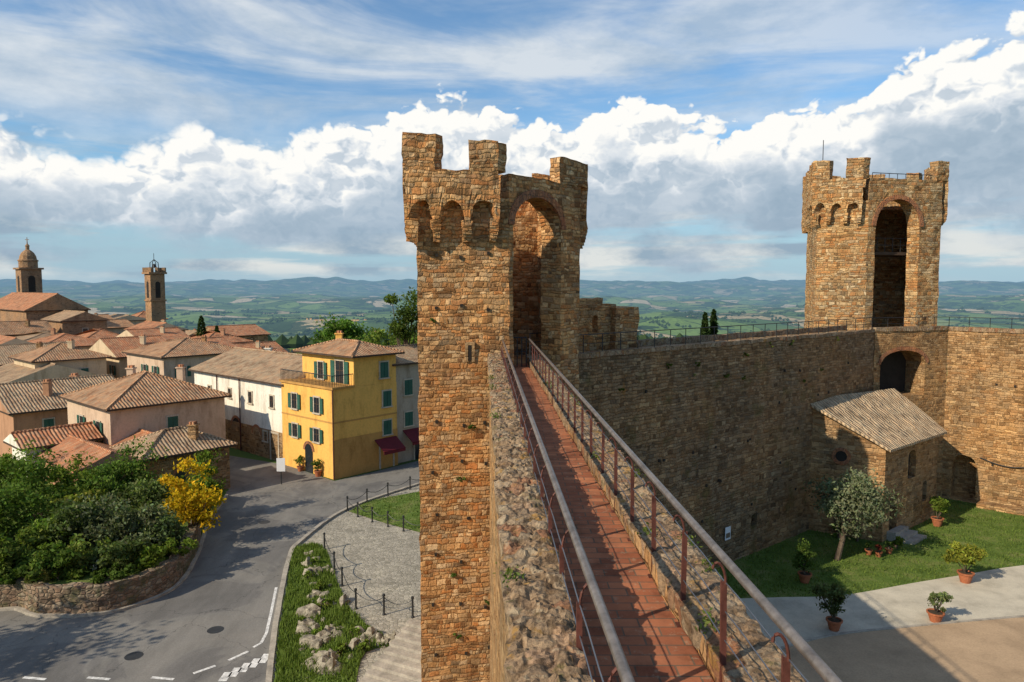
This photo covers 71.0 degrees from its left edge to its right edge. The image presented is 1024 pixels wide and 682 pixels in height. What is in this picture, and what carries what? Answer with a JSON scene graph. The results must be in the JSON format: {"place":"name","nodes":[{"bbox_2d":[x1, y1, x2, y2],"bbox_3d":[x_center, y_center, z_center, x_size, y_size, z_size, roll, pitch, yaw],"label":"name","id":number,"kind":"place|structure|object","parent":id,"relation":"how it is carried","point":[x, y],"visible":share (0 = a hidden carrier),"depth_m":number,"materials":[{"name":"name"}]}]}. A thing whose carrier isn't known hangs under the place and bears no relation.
{"place":"outdoors","nodes":[
{"label":"outdoors","id":0,"kind":"place"},
{"bbox_2d":[13,239,43,292],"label":"church bell tower","id":1,"kind":"structure","parent":0,"point":[28,271],"depth_m":148.16,"materials":[{"name":"beige stone"}]},
{"bbox_2d":[0,456,419,681],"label":"road","id":2,"kind":"structure","parent":0,"point":[231,582],"depth_m":30.89,"materials":[{"name":"grey asphalt"}]},
{"bbox_2d":[0,494,227,617],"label":"kerb","id":3,"kind":"structure","parent":2,"relation":"on","point":[25,611],"depth_m":31.20,"materials":[{"name":"concrete"}]},
{"bbox_2d":[23,587,277,680],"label":"road markings","id":4,"kind":"object","parent":2,"relation":"on","point":[234,672],"visible":1,"depth_m":26.56,"materials":[{"name":"paint"}]},
{"bbox_2d":[265,483,418,681],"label":"kerb","id":5,"kind":"structure","parent":2,"relation":"on","point":[270,663],"depth_m":34.05,"materials":[{"name":"concrete"}]},
{"bbox_2d":[272,485,420,681],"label":"paved plaza","id":6,"kind":"structure","parent":0,"point":[375,559],"depth_m":35.96,"materials":[{"name":"grey stone"}]},
{"bbox_2d":[295,550,349,677],"bbox_3d":[-8.363,11.624,31.855,2.361,0.899,12.632,-1,4,-14],"label":"rock border","id":7,"kind":"object","parent":6,"relation":"on","point":[329,656],"visible":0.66,"depth_m":28.93,"materials":[{"name":"stone"}]},
{"bbox_2d":[273,542,388,681],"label":"grass verge","id":8,"kind":"object","parent":6,"relation":"on","point":[321,680],"depth_m":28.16,"materials":[{"name":"green plant"}]},
{"bbox_2d":[311,617,395,658],"bbox_3d":[-6.462,11.849,28.463,4.526,0.836,2.560,2,5,20],"label":"rock border","id":9,"kind":"object","parent":6,"relation":"on","point":[369,632],"visible":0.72,"depth_m":28.53,"materials":[{"name":"stone"}]},
{"bbox_2d":[323,532,413,617],"bbox_3d":[-7.770,11.016,33.958,1.760,0.950,9.961,-3,5,-36],"label":"chain fence","id":10,"kind":"object","parent":6,"relation":"on","point":[356,593],"visible":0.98,"depth_m":31.26,"materials":[{"name":"metal"}]},
{"bbox_2d":[349,491,419,531],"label":"grass verge","id":11,"kind":"object","parent":6,"relation":"on","point":[393,505],"depth_m":45.05,"materials":[{"name":"green plant"}]},
{"bbox_2d":[359,619,421,681],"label":"stone steps","id":12,"kind":"structure","parent":6,"relation":"on","point":[399,659],"depth_m":26.16,"materials":[{"name":"grey stone"}]},
{"bbox_2d":[402,133,588,681],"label":"castle tower","id":13,"kind":"structure","parent":0,"point":[498,257],"depth_m":24.37,"materials":[{"name":"brown stone"}]},
{"bbox_2d":[431,251,489,656],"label":"putlog holes","id":14,"kind":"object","parent":13,"relation":"in","point":[469,346],"depth_m":24.11,"materials":[{"name":"stone"}]},
{"bbox_2d":[0,277,1023,540],"bbox_3d":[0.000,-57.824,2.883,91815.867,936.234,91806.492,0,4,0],"label":"ground terrain","id":15,"kind":"structure","parent":0,"point":[756,299],"depth_m":10008.25,"materials":[{"name":"green plant"}]},
{"bbox_2d":[0,409,67,457],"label":"walls","id":16,"kind":"structure","parent":15,"relation":"on","point":[10,423],"depth_m":58.02,"materials":[{"name":"pink paint"}]},
{"bbox_2d":[0,374,114,415],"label":"roof","id":17,"kind":"structure","parent":16,"relation":"on","point":[22,397],"depth_m":59.55,"materials":[{"name":"tile"}]},
{"bbox_2d":[0,292,90,320],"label":"church","id":18,"kind":"structure","parent":15,"relation":"on","point":[18,306],"depth_m":132.34,"materials":[{"name":"tile"}]},
{"bbox_2d":[3,421,102,464],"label":"white cottage","id":19,"kind":"structure","parent":15,"relation":"on","point":[46,437],"depth_m":49.25,"materials":[{"name":"tile"}]},
{"bbox_2d":[14,358,106,374],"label":"walls","id":20,"kind":"structure","parent":15,"relation":"on","point":[97,366],"depth_m":77.18,"materials":[{"name":"beige paint"}]},
{"bbox_2d":[8,342,111,362],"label":"roof","id":21,"kind":"structure","parent":20,"relation":"on","point":[57,351],"depth_m":76.87,"materials":[{"name":"tile"}]},
{"bbox_2d":[40,310,108,334],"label":"church annex","id":22,"kind":"object","parent":15,"relation":"on","point":[72,322],"visible":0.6,"depth_m":124.58,"materials":[{"name":"tile"}]},
{"bbox_2d":[35,434,139,493],"bbox_3d":[-27.827,9.065,47.474,7.800,4.820,4.400,4,6,41],"label":"garden annex","id":23,"kind":"object","parent":15,"relation":"on","point":[72,444],"visible":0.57,"depth_m":46.20,"materials":[{"name":"orange tile"}]},
{"bbox_2d":[0,521,200,613],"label":"retaining wall","id":24,"kind":"structure","parent":15,"relation":"on","point":[107,594],"depth_m":31.20,"materials":[{"name":"stone"}]},
{"bbox_2d":[1,473,220,584],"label":"planting bed","id":25,"kind":"object","parent":15,"relation":"on","point":[86,578],"visible":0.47,"depth_m":34.06,"materials":[{"name":"brown soil"}]},
{"bbox_2d":[0,540,52,576],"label":"shrub","id":26,"kind":"object","parent":25,"relation":"on","point":[11,557],"visible":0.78,"depth_m":31.66,"materials":[{"name":"green plant"}]},
{"bbox_2d":[0,438,52,496],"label":"shrub","id":27,"kind":"object","parent":25,"relation":"on","point":[6,461],"visible":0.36,"depth_m":43.04,"materials":[{"name":"green plant"}]},
{"bbox_2d":[0,480,60,547],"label":"shrub","id":28,"kind":"object","parent":25,"relation":"on","point":[12,506],"visible":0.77,"depth_m":35.08,"materials":[{"name":"green plant"}]},
{"bbox_2d":[4,514,71,564],"bbox_3d":[-22.467,9.534,33.564,3.252,2.439,3.770,0,4,0],"label":"shrub","id":29,"kind":"object","parent":25,"relation":"on","point":[29,536],"visible":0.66,"depth_m":33.44,"materials":[{"name":"green plant"}]},
{"bbox_2d":[0,444,82,518],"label":"shrub","id":30,"kind":"object","parent":25,"relation":"on","point":[35,473],"visible":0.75,"depth_m":39.30,"materials":[{"name":"green plant"}]},
{"bbox_2d":[14,540,90,581],"bbox_3d":[-20.434,9.912,31.996,2.928,1.923,2.669,-3,5,-38],"label":"shrub","id":31,"kind":"object","parent":25,"relation":"on","point":[64,558],"visible":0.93,"depth_m":31.53,"materials":[{"name":"green plant"}]},
{"bbox_2d":[35,449,107,510],"bbox_3d":[-25.524,8.319,41.593,4.070,3.664,4.730,0,4,0],"label":"shrub","id":32,"kind":"object","parent":25,"relation":"on","point":[64,478],"visible":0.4,"depth_m":42.06,"materials":[{"name":"green plant"}]},
{"bbox_2d":[40,489,106,519],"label":"shrub","id":33,"kind":"object","parent":25,"relation":"on","point":[86,493],"visible":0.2,"depth_m":38.06,"materials":[{"name":"green plant"}]},
{"bbox_2d":[38,494,111,547],"bbox_3d":[-21.583,9.043,35.294,4.232,3.157,3.657,4,6,41],"label":"shrub","id":34,"kind":"object","parent":25,"relation":"on","point":[63,513],"visible":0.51,"depth_m":34.18,"materials":[{"name":"green plant"}]},
{"bbox_2d":[52,533,112,573],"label":"shrub","id":35,"kind":"object","parent":25,"relation":"on","point":[79,545],"visible":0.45,"depth_m":32.61,"materials":[{"name":"green plant"}]},
{"bbox_2d":[55,467,127,506],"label":"shrub","id":36,"kind":"object","parent":25,"relation":"on","point":[97,481],"visible":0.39,"depth_m":39.64,"materials":[{"name":"green plant"}]},
{"bbox_2d":[46,492,143,548],"bbox_3d":[-20.080,8.935,35.053,4.415,3.406,3.812,0,4,0],"label":"shrub","id":37,"kind":"object","parent":25,"relation":"on","point":[93,528],"visible":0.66,"depth_m":34.52,"materials":[{"name":"green plant"}]},
{"bbox_2d":[73,539,145,576],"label":"shrub","id":38,"kind":"object","parent":25,"relation":"on","point":[108,553],"visible":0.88,"depth_m":32.31,"materials":[{"name":"green plant"}]},
{"bbox_2d":[106,562,138,579],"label":"shrub","id":39,"kind":"object","parent":25,"relation":"on","point":[124,573],"visible":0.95,"depth_m":31.68,"materials":[{"name":"green plant"}]},
{"bbox_2d":[88,435,169,503],"bbox_3d":[-23.262,7.869,43.350,4.274,4.284,4.372,0,4,0],"label":"shrub","id":40,"kind":"object","parent":25,"relation":"on","point":[136,469],"visible":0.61,"depth_m":43.05,"materials":[{"name":"green plant"}]},
{"bbox_2d":[91,499,171,546],"bbox_3d":[-18.045,9.241,34.807,3.238,2.819,3.169,1,4,16],"label":"shrub","id":41,"kind":"object","parent":25,"relation":"on","point":[151,513],"visible":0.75,"depth_m":34.63,"materials":[{"name":"green plant"}]},
{"bbox_2d":[113,542,165,570],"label":"shrub","id":42,"kind":"object","parent":25,"relation":"on","point":[149,556],"visible":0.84,"depth_m":32.78,"materials":[{"name":"green plant"}]},
{"bbox_2d":[110,469,174,517],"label":"shrub","id":43,"kind":"object","parent":25,"relation":"on","point":[155,490],"visible":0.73,"depth_m":39.31,"materials":[{"name":"green plant"}]},
{"bbox_2d":[136,514,188,556],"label":"shrub","id":44,"kind":"object","parent":25,"relation":"on","point":[169,527],"visible":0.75,"depth_m":34.97,"materials":[{"name":"green plant"}]},
{"bbox_2d":[159,537,197,557],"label":"shrub","id":45,"kind":"object","parent":25,"relation":"on","point":[171,548],"visible":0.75,"depth_m":34.38,"materials":[{"name":"green plant"}]},
{"bbox_2d":[157,456,226,532],"bbox_3d":[-16.997,8.383,38.523,3.562,4.559,3.178,0,4,0],"label":"yellow shrub","id":46,"kind":"object","parent":25,"relation":"on","point":[194,506],"visible":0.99,"depth_m":38.10,"materials":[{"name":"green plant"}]},
{"bbox_2d":[180,448,227,509],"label":"shrub","id":47,"kind":"object","parent":25,"relation":"on","point":[210,481],"visible":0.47,"depth_m":43.01,"materials":[{"name":"green plant"}]},
{"bbox_2d":[106,358,126,378],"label":"walls","id":48,"kind":"structure","parent":15,"relation":"on","point":[120,364],"depth_m":81.31,"materials":[{"name":"beige paint"}]},
{"bbox_2d":[89,335,165,358],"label":"roof","id":49,"kind":"structure","parent":48,"relation":"on","point":[113,347],"depth_m":83.67,"materials":[{"name":"brown tile"}]},
{"bbox_2d":[67,398,225,444],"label":"walls","id":50,"kind":"structure","parent":15,"relation":"on","point":[207,415],"depth_m":53.40,"materials":[{"name":"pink paint"}]},
{"bbox_2d":[77,414,179,439],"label":"windows and doors","id":51,"kind":"structure","parent":50,"relation":"attached to","point":[172,420],"depth_m":53.67,"materials":[{"name":"wood"}]},
{"bbox_2d":[59,370,231,411],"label":"roof","id":52,"kind":"structure","parent":50,"relation":"on","point":[143,388],"depth_m":54.43,"materials":[{"name":"tile"}]},
{"bbox_2d":[142,253,166,321],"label":"town hall bell tower","id":53,"kind":"structure","parent":15,"relation":"on","point":[155,302],"depth_m":138.79,"materials":[{"name":"stone"}]},
{"bbox_2d":[127,354,217,383],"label":"walls","id":54,"kind":"structure","parent":15,"relation":"on","point":[166,366],"depth_m":75.48,"materials":[{"name":"beige paint"}]},
{"bbox_2d":[121,337,233,358],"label":"roof","id":55,"kind":"structure","parent":54,"relation":"on","point":[182,347],"depth_m":77.40,"materials":[{"name":"tile"}]},
{"bbox_2d":[109,421,237,489],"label":"stone cottage","id":56,"kind":"structure","parent":15,"relation":"on","point":[190,440],"depth_m":48.22,"materials":[{"name":"tile"}]},
{"bbox_2d":[194,372,282,460],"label":"walls","id":57,"kind":"structure","parent":15,"relation":"on","point":[260,414],"depth_m":60.31,"materials":[{"name":"white paint"}]},
{"bbox_2d":[207,384,279,458],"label":"windows and doors","id":58,"kind":"structure","parent":57,"relation":"attached to","point":[235,418],"depth_m":59.16,"materials":[{"name":"brown wood"}]},
{"bbox_2d":[188,347,304,385],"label":"roof","id":59,"kind":"structure","parent":57,"relation":"on","point":[258,365],"depth_m":63.14,"materials":[{"name":"tile"}]},
{"bbox_2d":[238,335,267,341],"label":"walls","id":60,"kind":"structure","parent":15,"relation":"on","point":[261,338],"depth_m":125.80,"materials":[{"name":"stone"}]},
{"bbox_2d":[193,324,270,336],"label":"roof","id":61,"kind":"structure","parent":60,"relation":"on","point":[246,330],"depth_m":126.07,"materials":[{"name":"orange tile"}]},
{"bbox_2d":[279,369,397,479],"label":"building","id":62,"kind":"structure","parent":15,"relation":"on","point":[355,455],"depth_m":53.87,"materials":[{"name":"paint"}]},
{"bbox_2d":[281,382,396,478],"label":"walls","id":63,"kind":"structure","parent":15,"relation":"on","point":[356,402],"depth_m":54.04,"materials":[{"name":"yellow paint"}]},
{"bbox_2d":[288,389,405,472],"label":"windows and doors","id":64,"kind":"structure","parent":63,"relation":"attached to","point":[390,445],"depth_m":55.06,"materials":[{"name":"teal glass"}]},
{"bbox_2d":[293,331,404,386],"bbox_3d":[-12.958,1.264,56.908,7.927,3.868,5.127,4,6,41],"label":"storey","id":65,"kind":"object","parent":63,"relation":"on","point":[363,363],"visible":0.9,"depth_m":55.04,"materials":[{"name":"yellow paint"}]},
{"bbox_2d":[314,359,389,383],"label":"windows and doors","id":66,"kind":"structure","parent":65,"relation":"in","point":[340,367],"depth_m":54.96,"materials":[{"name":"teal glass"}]},
{"bbox_2d":[310,312,376,344],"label":"tree","id":67,"kind":"object","parent":15,"relation":"on","point":[347,328],"visible":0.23,"depth_m":81.55,"materials":[{"name":"green plant"}]},
{"bbox_2d":[355,327,401,345],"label":"tree","id":68,"kind":"object","parent":15,"relation":"on","point":[379,332],"visible":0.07,"depth_m":77.36,"materials":[{"name":"green plant"}]},
{"bbox_2d":[383,287,417,345],"bbox_3d":[-8.651,2.460,61.891,4.481,14.296,3.714,-4,6,-45],"label":"pine tree","id":69,"kind":"object","parent":15,"relation":"on","point":[398,329],"visible":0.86,"depth_m":61.32,"materials":[{"name":"green plant"}]},
{"bbox_2d":[396,364,419,462],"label":"walls","id":70,"kind":"structure","parent":15,"relation":"on","point":[407,403],"depth_m":57.59,"materials":[{"name":"grey paint"}]},
{"bbox_2d":[386,343,417,365],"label":"roof","id":71,"kind":"structure","parent":70,"relation":"on","point":[409,356],"depth_m":59.03,"materials":[{"name":"tile"}]},
{"bbox_2d":[403,378,419,459],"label":"windows and doors","id":72,"kind":"structure","parent":70,"relation":"attached to","point":[413,435],"depth_m":57.62,"materials":[{"name":"teal wood"}]},
{"bbox_2d":[123,304,1023,348],"bbox_3d":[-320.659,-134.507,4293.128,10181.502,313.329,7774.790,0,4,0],"label":"distant trees","id":73,"kind":"object","parent":15,"relation":"on","point":[295,341],"visible":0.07,"depth_m":4754.40,"materials":[{"name":"green plant"}]},
{"bbox_2d":[487,353,805,681],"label":"castle wall walkway","id":74,"kind":"structure","parent":15,"relation":"on","point":[532,630],"depth_m":6.58,"materials":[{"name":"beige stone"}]},
{"bbox_2d":[501,340,634,681],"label":"walkway railing","id":75,"kind":"object","parent":74,"relation":"on","point":[622,667],"visible":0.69,"depth_m":4.95,"materials":[{"name":"metal"}]},
{"bbox_2d":[487,366,719,633],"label":"coping plants","id":76,"kind":"object","parent":74,"relation":"on","point":[644,529],"visible":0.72,"depth_m":6.39,"materials":[{"name":"green plant"}]},
{"bbox_2d":[529,338,841,681],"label":"walkway railing","id":77,"kind":"object","parent":74,"relation":"on","point":[819,665],"visible":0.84,"depth_m":5.39,"materials":[{"name":"metal"}]},
{"bbox_2d":[514,330,874,568],"bbox_3d":[11.335,6.088,37.647,28.503,12.316,2.126,-4,6,-39],"label":"masonry","id":78,"kind":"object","parent":15,"relation":"on","point":[713,448],"visible":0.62,"depth_m":36.03,"materials":[{"name":"stone"}]},
{"bbox_2d":[579,298,638,352],"bbox_3d":[3.770,0.378,31.700,3.471,4.577,1.735,-3,5,-35],"label":"masonry","id":79,"kind":"object","parent":78,"relation":"on","point":[598,316],"visible":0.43,"depth_m":31.23,"materials":[{"name":"stone"}]},
{"bbox_2d":[514,325,874,358],"bbox_3d":[11.341,-0.105,37.192,28.462,0.437,2.162,-4,6,-39],"label":"coping","id":80,"kind":"object","parent":78,"relation":"on","point":[676,345],"visible":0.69,"depth_m":36.16,"materials":[{"name":"brown stone"}]},
{"bbox_2d":[579,317,871,352],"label":"top railing wall","id":81,"kind":"structure","parent":78,"relation":"on","point":[620,341],"depth_m":35.04,"materials":[{"name":"metal"}]},
{"bbox_2d":[801,140,949,329],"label":"castle tower","id":82,"kind":"structure","parent":15,"relation":"on","point":[873,245],"depth_m":46.75,"materials":[{"name":"stone"}]},
{"bbox_2d":[782,617,1023,681],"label":"courtyard earth","id":83,"kind":"structure","parent":15,"relation":"attached to","point":[985,651],"depth_m":27.42,"materials":[{"name":"beige soil"}]},
{"bbox_2d":[780,615,1023,648],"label":"path edging","id":84,"kind":"object","parent":83,"relation":"on","point":[887,628],"visible":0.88,"depth_m":29.61,"materials":[{"name":"stone"}]},
{"bbox_2d":[872,330,947,497],"bbox_3d":[25.457,5.310,47.735,5.956,12.317,2.277,-1,4,-17],"label":"masonry","id":85,"kind":"object","parent":15,"relation":"on","point":[916,379],"visible":0.33,"depth_m":47.08,"materials":[{"name":"stone"}]},
{"bbox_2d":[870,326,948,331],"bbox_3d":[25.717,-0.797,46.425,5.908,0.297,0.611,-1,4,-17],"label":"coping","id":86,"kind":"object","parent":85,"relation":"on","point":[905,328],"visible":0.96,"depth_m":46.12,"materials":[{"name":"beige stone"}]},
{"bbox_2d":[941,331,1023,507],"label":"masonry","id":87,"kind":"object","parent":15,"relation":"on","point":[984,407],"visible":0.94,"depth_m":45.94,"materials":[{"name":"stone"}]},
{"bbox_2d":[948,326,1023,333],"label":"coping","id":88,"kind":"object","parent":87,"relation":"on","point":[987,329],"visible":1,"depth_m":45.58,"materials":[{"name":"beige stone"}]},
{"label":"walls","id":89,"kind":"object","parent":15,"relation":"on","visible":0},
{"bbox_2d":[0,361,99,382],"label":"roof","id":90,"kind":"structure","parent":89,"relation":"on","point":[11,372],"depth_m":73.59,"materials":[{"name":"tile"}]},
{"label":"walls","id":91,"kind":"object","parent":15,"relation":"on","visible":0},
{"bbox_2d":[0,341,66,365],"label":"roof","id":92,"kind":"structure","parent":91,"relation":"on","point":[6,350],"depth_m":85.18,"materials":[{"name":"tile"}]},
{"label":"walls","id":93,"kind":"object","parent":15,"relation":"on","visible":0},
{"bbox_2d":[116,327,190,339],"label":"roof","id":94,"kind":"structure","parent":93,"relation":"on","point":[173,332],"depth_m":104.16,"materials":[{"name":"brown tile"}]},
{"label":"walls","id":95,"kind":"object","parent":15,"relation":"on","visible":0},
{"bbox_2d":[27,333,97,346],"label":"roof","id":96,"kind":"structure","parent":95,"relation":"on","point":[80,341],"depth_m":104.10,"materials":[{"name":"brown tile"}]},
{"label":"walls","id":97,"kind":"object","parent":15,"relation":"on","visible":0},
{"bbox_2d":[75,328,118,339],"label":"roof","id":98,"kind":"structure","parent":97,"relation":"on","point":[96,333],"depth_m":119.06,"materials":[{"name":"brown tile"}]},
{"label":"walls","id":99,"kind":"object","parent":15,"relation":"on","visible":0},
{"bbox_2d":[0,320,51,335],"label":"roof","id":100,"kind":"structure","parent":99,"relation":"on","point":[9,328],"depth_m":117.33,"materials":[{"name":"tile"}]},
{"bbox_2d":[0,0,1023,282],"label":"sky","id":101,"kind":"structure","parent":0,"point":[261,140],"materials":[{"name":"blue"}]},
{"bbox_2d":[716,498,1023,597],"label":"courtyard lawn","id":102,"kind":"structure","parent":0,"point":[772,574],"depth_m":37.01,"materials":[{"name":"green plant"}]},
{"bbox_2d":[791,538,818,583],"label":"potted plant","id":103,"kind":"object","parent":102,"relation":"on","point":[802,557],"visible":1,"depth_m":33.95,"materials":[{"name":"green plant"}]},
{"bbox_2d":[802,465,907,560],"bbox_3d":[17.714,8.825,36.688,5.428,5.404,4.496,0,4,0],"label":"olive tree","id":104,"kind":"object","parent":102,"relation":"on","point":[856,494],"visible":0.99,"depth_m":36.29,"materials":[{"name":"green plant"}]},
{"bbox_2d":[808,388,946,544],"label":"stone outbuilding","id":105,"kind":"structure","parent":102,"relation":"on","point":[891,435],"depth_m":40.95,"materials":[{"name":"stone"}]},
{"bbox_2d":[929,495,950,526],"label":"potted shrub","id":106,"kind":"object","parent":102,"relation":"on","point":[942,505],"visible":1,"depth_m":41.97,"materials":[{"name":"green plant"}]},
{"bbox_2d":[976,500,1023,515],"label":"flower bed kerb","id":107,"kind":"structure","parent":102,"relation":"on","point":[1001,507],"depth_m":45.03,"materials":[{"name":"stone"}]},
{"bbox_2d":[741,565,1023,646],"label":"gravel path","id":108,"kind":"structure","parent":0,"point":[999,592],"depth_m":31.65,"materials":[{"name":"grey gravel"}]},
{"bbox_2d":[808,582,853,631],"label":"potted plant","id":109,"kind":"object","parent":108,"relation":"on","point":[836,593],"visible":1,"depth_m":29.25,"materials":[{"name":"green plant"}]},
{"bbox_2d":[926,591,953,622],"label":"potted shrub","id":110,"kind":"object","parent":108,"relation":"on","point":[936,614],"visible":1,"depth_m":29.96,"materials":[{"name":"green plant"}]},
{"bbox_2d":[941,540,988,583],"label":"potted shrub","id":111,"kind":"object","parent":108,"relation":"on","point":[963,554],"visible":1,"depth_m":33.99,"materials":[{"name":"green plant"}]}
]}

